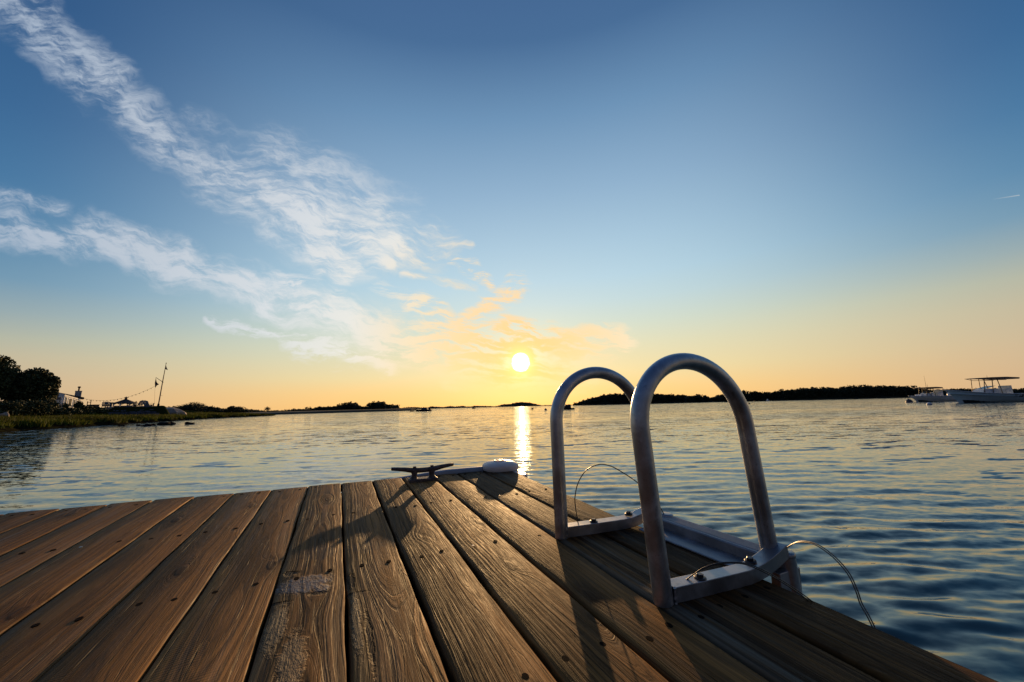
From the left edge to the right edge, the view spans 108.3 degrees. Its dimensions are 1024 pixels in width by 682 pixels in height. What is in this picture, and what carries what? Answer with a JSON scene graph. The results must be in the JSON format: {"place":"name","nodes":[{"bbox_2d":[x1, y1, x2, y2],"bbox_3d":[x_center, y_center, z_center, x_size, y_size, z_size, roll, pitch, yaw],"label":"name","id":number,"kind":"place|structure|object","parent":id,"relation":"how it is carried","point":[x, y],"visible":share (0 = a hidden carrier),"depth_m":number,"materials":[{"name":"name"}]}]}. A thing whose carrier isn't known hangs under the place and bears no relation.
{"place":"outdoors","nodes":[
{"label":"outdoors","id":0,"kind":"place"},
{"bbox_2d":[0,406,274,431],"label":"shore","id":1,"kind":"structure","parent":0,"point":[160,410],"depth_m":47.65,"materials":[{"name":"green plant"}]},
{"bbox_2d":[0,412,9,416],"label":"boulder","id":2,"kind":"object","parent":1,"relation":"on","point":[5,414],"visible":0.62,"depth_m":34.41,"materials":[{"name":"grey stone"}]},
{"bbox_2d":[0,355,22,402],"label":"broadleaf tree","id":3,"kind":"object","parent":1,"relation":"on","point":[8,375],"visible":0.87,"depth_m":39.13,"materials":[{"name":"green plant"}]},
{"bbox_2d":[0,400,24,415],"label":"shrub","id":4,"kind":"object","parent":1,"relation":"on","point":[7,405],"visible":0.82,"depth_m":35.78,"materials":[{"name":"green plant"}]},
{"bbox_2d":[2,399,38,415],"bbox_3d":[-49.553,6.961,37.108,2.900,2.332,2.859,-1,-10,0],"label":"shrub","id":5,"kind":"object","parent":1,"relation":"on","point":[28,409],"visible":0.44,"depth_m":37.12,"materials":[{"name":"green plant"}]},
{"bbox_2d":[4,367,61,402],"bbox_3d":[-52.929,5.773,40.884,3.826,5.886,3.807,-9,-12,36],"label":"broadleaf tree","id":6,"kind":"object","parent":1,"relation":"on","point":[36,384],"visible":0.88,"depth_m":40.30,"materials":[{"name":"green plant"}]},
{"bbox_2d":[14,399,53,416],"bbox_3d":[-49.376,7.179,38.048,2.894,2.347,2.881,8,-13,-41],"label":"shrub","id":7,"kind":"object","parent":1,"relation":"on","point":[42,407],"visible":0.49,"depth_m":38.22,"materials":[{"name":"green plant"}]},
{"bbox_2d":[34,398,60,415],"bbox_3d":[-49.956,7.412,39.532,2.344,2.669,2.334,-1,-10,0],"label":"shrub","id":8,"kind":"object","parent":1,"relation":"on","point":[55,405],"visible":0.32,"depth_m":39.71,"materials":[{"name":"green plant"}]},
{"bbox_2d":[45,409,70,415],"bbox_3d":[-49.654,8.173,40.411,2.070,1.487,2.087,-1,-10,0],"label":"shrub","id":9,"kind":"object","parent":1,"relation":"on","point":[62,412],"visible":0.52,"depth_m":40.35,"materials":[{"name":"green plant"}]},
{"bbox_2d":[60,402,71,409],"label":"shrub","id":10,"kind":"object","parent":1,"relation":"on","point":[65,405],"visible":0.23,"depth_m":46.41,"materials":[{"name":"green plant"}]},
{"bbox_2d":[55,386,83,408],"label":"white house","id":11,"kind":"structure","parent":1,"relation":"on","point":[67,398],"depth_m":58.81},
{"bbox_2d":[64,407,85,415],"bbox_3d":[-51.758,8.577,43.410,2.352,1.584,2.257,-1,-10,0],"label":"shrub","id":12,"kind":"object","parent":1,"relation":"on","point":[74,411],"visible":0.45,"depth_m":43.31,"materials":[{"name":"green plant"}]},
{"bbox_2d":[72,401,84,410],"bbox_3d":[-56.819,8.987,48.403,1.145,2.319,1.198,-1,-10,0],"label":"shrub","id":13,"kind":"object","parent":1,"relation":"on","point":[79,404],"visible":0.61,"depth_m":48.38,"materials":[{"name":"green plant"}]},
{"bbox_2d":[82,405,95,413],"bbox_3d":[-56.836,9.440,49.365,2.014,1.850,1.956,-1,-10,0],"label":"shrub","id":14,"kind":"object","parent":1,"relation":"on","point":[87,409],"visible":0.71,"depth_m":49.26,"materials":[{"name":"green plant"}]},
{"bbox_2d":[91,407,108,413],"bbox_3d":[-57.543,9.946,51.324,2.249,1.677,2.226,-1,-10,0],"label":"shrub","id":15,"kind":"object","parent":1,"relation":"on","point":[100,410],"visible":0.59,"depth_m":51.22,"materials":[{"name":"green plant"}]},
{"bbox_2d":[111,397,137,406],"bbox_3d":[-64.235,10.216,61.433,3.025,2.093,3.025,-6,-11,22],"label":"gazebo","id":16,"kind":"object","parent":1,"relation":"on","point":[125,401],"visible":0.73,"depth_m":60.91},
{"bbox_2d":[105,405,158,414],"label":"sea wall","id":17,"kind":"structure","parent":1,"relation":"on","point":[140,412],"depth_m":54.65,"materials":[{"name":"stone"}]},
{"bbox_2d":[133,400,144,405],"bbox_3d":[-59.971,10.089,59.536,1.012,1.166,1.314,1,-10,-14],"label":"lawn chair","id":18,"kind":"object","parent":1,"relation":"on","point":[140,403],"visible":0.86,"depth_m":59.77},
{"bbox_2d":[142,400,153,405],"bbox_3d":[-58.535,10.084,59.433,1.419,1.146,1.094,-4,-10,12],"label":"lawn chair","id":19,"kind":"object","parent":1,"relation":"on","point":[145,402],"visible":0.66,"depth_m":59.61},
{"bbox_2d":[154,363,166,405],"bbox_3d":[-54.302,6.951,56.890,1.422,7.235,0.320,-1,-10,0],"label":"flagpole","id":20,"kind":"object","parent":1,"relation":"on","point":[158,404],"visible":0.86,"depth_m":56.78,"materials":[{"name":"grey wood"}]},
{"bbox_2d":[166,407,185,414],"bbox_3d":[-58.355,12.937,61.803,7.796,3.834,5.039,-1,-10,0],"label":"granite ledge","id":21,"kind":"object","parent":1,"relation":"on","point":[172,410],"visible":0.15,"depth_m":61.26,"materials":[{"name":"grey stone"}]},
{"bbox_2d":[182,402,205,410],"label":"shore tree","id":22,"kind":"object","parent":1,"relation":"on","point":[192,406],"visible":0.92,"depth_m":131.49,"materials":[{"name":"green plant"}]},
{"bbox_2d":[248,408,415,414],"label":"ground","id":23,"kind":"structure","parent":0,"point":[331,411],"depth_m":145.38,"materials":[{"name":"brown soil"}]},
{"bbox_2d":[201,406,220,411],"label":"shore tree","id":24,"kind":"object","parent":23,"relation":"on","point":[212,409],"visible":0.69,"depth_m":137.68,"materials":[{"name":"green plant"}]},
{"bbox_2d":[227,406,235,412],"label":"shore tree","id":25,"kind":"object","parent":23,"relation":"on","point":[231,408],"visible":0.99,"depth_m":143.22,"materials":[{"name":"green plant"}]},
{"bbox_2d":[205,406,268,412],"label":"shore thicket","id":26,"kind":"object","parent":23,"relation":"on","point":[247,411],"visible":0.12,"depth_m":149.51,"materials":[{"name":"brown plant"}]},
{"bbox_2d":[235,406,246,411],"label":"shore tree","id":27,"kind":"object","parent":23,"relation":"on","point":[238,408],"visible":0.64,"depth_m":149.13,"materials":[{"name":"green plant"}]},
{"bbox_2d":[265,401,399,411],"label":"island","id":28,"kind":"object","parent":23,"relation":"on","point":[350,405],"visible":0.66,"depth_m":318.72,"materials":[{"name":"green plant"}]},
{"bbox_2d":[0,398,1023,681],"bbox_3d":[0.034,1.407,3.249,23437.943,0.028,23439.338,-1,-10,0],"label":"water","id":29,"kind":"structure","parent":0,"point":[910,516],"depth_m":4.75,"materials":[{"name":"blue liquid"}]},
{"bbox_2d":[157,422,169,424],"bbox_3d":[-29.034,6.980,30.779,1.080,0.493,0.739,-1,-10,0],"label":"shore rock","id":30,"kind":"object","parent":29,"relation":"in","point":[163,423],"visible":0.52,"depth_m":30.58,"materials":[{"name":"black stone"}]},
{"bbox_2d":[415,407,431,410],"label":"runabout","id":31,"kind":"object","parent":29,"relation":"on","point":[426,409],"visible":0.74,"depth_m":114.62,"materials":[{"name":"paint"}]},
{"bbox_2d":[400,405,501,408],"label":"shore woods","id":32,"kind":"object","parent":29,"relation":"on","point":[433,407],"visible":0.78,"depth_m":995.98,"materials":[{"name":"green plant"}]},
{"bbox_2d":[0,466,997,681],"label":"floating dock","id":33,"kind":"object","parent":29,"relation":"on","point":[474,574],"visible":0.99,"depth_m":0.74,"materials":[{"name":"brown wood"}]},
{"bbox_2d":[391,463,453,482],"bbox_3d":[-0.433,0.642,1.803,0.302,0.073,0.052,4,-9,-25],"label":"mooring cleat","id":34,"kind":"object","parent":33,"relation":"on","point":[414,471],"visible":1,"depth_m":1.79,"materials":[{"name":"paint"}]},
{"bbox_2d":[482,459,527,477],"bbox_3d":[-0.030,0.778,2.053,0.197,0.230,0.286,25,-28,-68],"label":"corner bumper","id":35,"kind":"object","parent":33,"relation":"attached to","point":[499,465],"visible":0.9,"depth_m":2.02,"materials":[{"name":"white plastic"}]},
{"bbox_2d":[550,353,875,627],"bbox_3d":[0.501,0.796,0.893,0.627,1.512,0.619,4,-9,-25],"label":"boarding ladder","id":36,"kind":"object","parent":33,"relation":"attached to","point":[746,562],"visible":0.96,"depth_m":0.88,"materials":[{"name":"metal"}]},
{"bbox_2d":[498,402,569,406],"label":"island woods","id":37,"kind":"object","parent":29,"relation":"on","point":[516,404],"visible":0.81,"depth_m":1282.97,"materials":[{"name":"green plant"}]},
{"bbox_2d":[564,405,574,409],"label":"covered dinghy","id":38,"kind":"object","parent":29,"relation":"on","point":[566,407],"visible":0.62,"depth_m":68.61,"materials":[{"name":"paint"}]},
{"bbox_2d":[573,384,933,405],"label":"headland woods","id":39,"kind":"object","parent":29,"relation":"on","point":[854,392],"visible":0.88,"depth_m":353.83,"materials":[{"name":"green plant"}]},
{"bbox_2d":[909,378,956,401],"bbox_3d":[64.738,7.669,57.264,7.024,4.539,2.255,-1,-10,0],"label":"motorboat","id":40,"kind":"object","parent":29,"relation":"on","point":[934,396],"visible":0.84,"depth_m":56.65,"materials":[{"name":"paint"}]},
{"bbox_2d":[927,388,1023,395],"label":"shore woods","id":41,"kind":"object","parent":29,"relation":"on","point":[1018,390],"visible":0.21,"depth_m":515.04,"materials":[{"name":"green plant"}]},
{"bbox_2d":[944,377,1023,402],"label":"motorboat","id":42,"kind":"object","parent":29,"relation":"on","point":[1005,393],"visible":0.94,"depth_m":40.89,"materials":[{"name":"paint"}]},
{"bbox_2d":[0,0,1023,410],"label":"sky","id":43,"kind":"structure","parent":0,"point":[279,205],"materials":[{"name":"blue"}]}
]}

